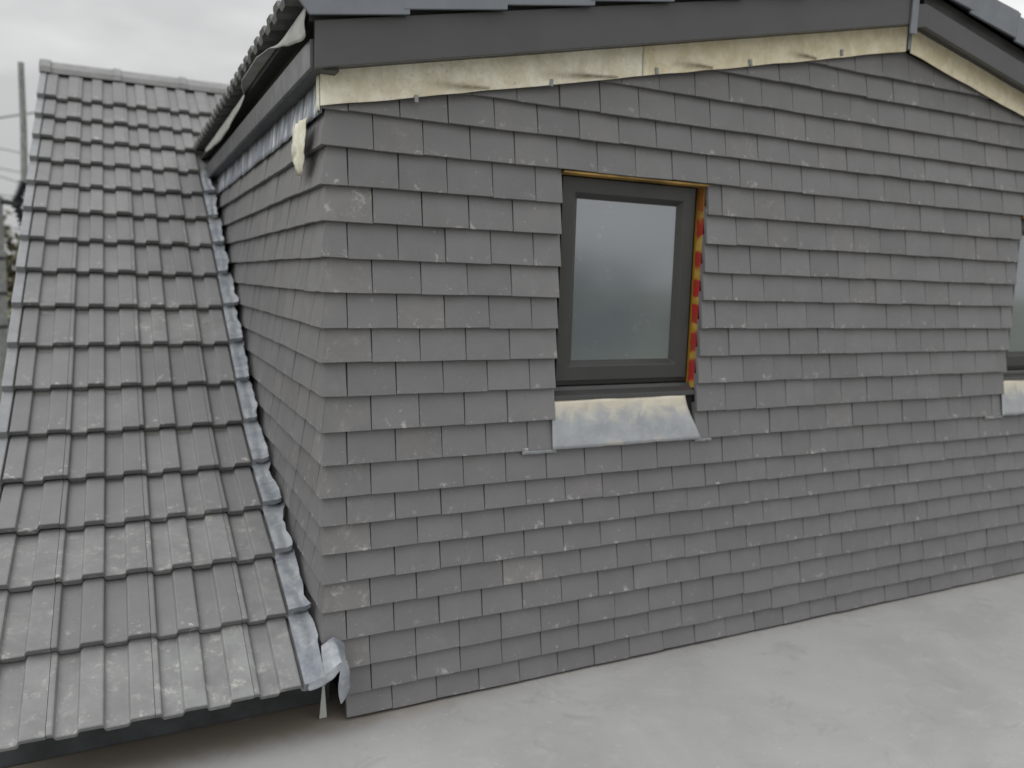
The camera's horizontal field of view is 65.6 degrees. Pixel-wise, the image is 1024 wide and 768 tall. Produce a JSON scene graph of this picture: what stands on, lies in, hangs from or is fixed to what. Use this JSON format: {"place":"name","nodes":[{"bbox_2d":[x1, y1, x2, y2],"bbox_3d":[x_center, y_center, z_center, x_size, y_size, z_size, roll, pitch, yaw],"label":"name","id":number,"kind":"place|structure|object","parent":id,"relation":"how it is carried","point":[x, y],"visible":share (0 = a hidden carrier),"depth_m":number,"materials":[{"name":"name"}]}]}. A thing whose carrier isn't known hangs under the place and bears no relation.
{"place":"outdoors","nodes":[
{"label":"outdoors","id":0,"kind":"place"},
{"bbox_2d":[6,273,14,317],"bbox_3d":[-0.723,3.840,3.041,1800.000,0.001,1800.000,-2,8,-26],"label":"ground","id":1,"kind":"structure","parent":0,"point":[9,293],"depth_m":104.32,"materials":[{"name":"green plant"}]},
{"bbox_2d":[3,209,19,323],"bbox_3d":[-13.617,-1.961,21.642,5.519,5.973,5.855,-2,8,-26],"label":"broadleaf tree","id":2,"kind":"object","parent":1,"relation":"on","point":[12,257],"visible":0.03,"depth_m":21.38,"materials":[{"name":"green plant"}]},
{"bbox_2d":[0,62,27,402],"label":"utility pole","id":3,"kind":"object","parent":1,"relation":"on","point":[16,203],"visible":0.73,"depth_m":10.47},
{"bbox_2d":[0,112,33,118],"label":"overhead cable","id":4,"kind":"object","parent":3,"relation":"attached to","point":[16,115],"visible":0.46,"depth_m":22.79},
{"bbox_2d":[0,58,349,767],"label":"tiled roof","id":5,"kind":"structure","parent":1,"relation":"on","point":[151,583],"depth_m":3.28,"materials":[{"name":"tile"}]},
{"bbox_2d":[193,0,1023,717],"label":"dormer","id":6,"kind":"object","parent":5,"relation":"attached to","point":[583,332],"visible":0.91,"depth_m":3.11,"materials":[{"name":"tile"}]},
{"bbox_2d":[291,117,306,174],"bbox_3d":[-0.706,-0.777,2.626,0.026,0.174,0.221,-2,8,-26],"label":"membrane scrap","id":7,"kind":"object","parent":6,"relation":"hanging from","point":[298,144],"visible":1,"depth_m":2.59,"materials":[{"name":"beige plastic"}]},
{"bbox_2d":[554,170,708,400],"bbox_3d":[0.440,-0.373,3.093,0.660,0.846,0.144,-2,8,-26],"label":"window","id":8,"kind":"structure","parent":6,"relation":"in","point":[626,243],"depth_m":3.09,"materials":[{"name":"grey glass"}]},
{"bbox_2d":[1003,216,1023,380],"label":"window","id":9,"kind":"structure","parent":6,"relation":"in","point":[1014,356],"depth_m":4.18,"materials":[{"name":"grey glass"}]},
{"bbox_3d":[1.405,2.921,1.118,10.600,2.440,5.750,-2,8,-26],"label":"extension","id":10,"kind":"object","parent":1,"relation":"on","visible":0},
{"bbox_2d":[1,572,1023,767],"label":"roof deck","id":11,"kind":"structure","parent":10,"relation":"on","point":[934,679],"depth_m":2.84,"materials":[{"name":"grey concrete"}]},
{"bbox_2d":[319,686,326,718],"bbox_3d":[-0.651,1.088,2.736,0.026,0.131,0.004,-2,8,-26],"label":"plastic strip","id":12,"kind":"object","parent":11,"relation":"on","point":[323,713],"visible":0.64,"depth_m":2.74,"materials":[{"name":"grey plastic"}]},
{"bbox_2d":[0,0,1023,269],"label":"sky","id":13,"kind":"structure","parent":0,"point":[201,40],"materials":[{"name":"grey"}]}
]}

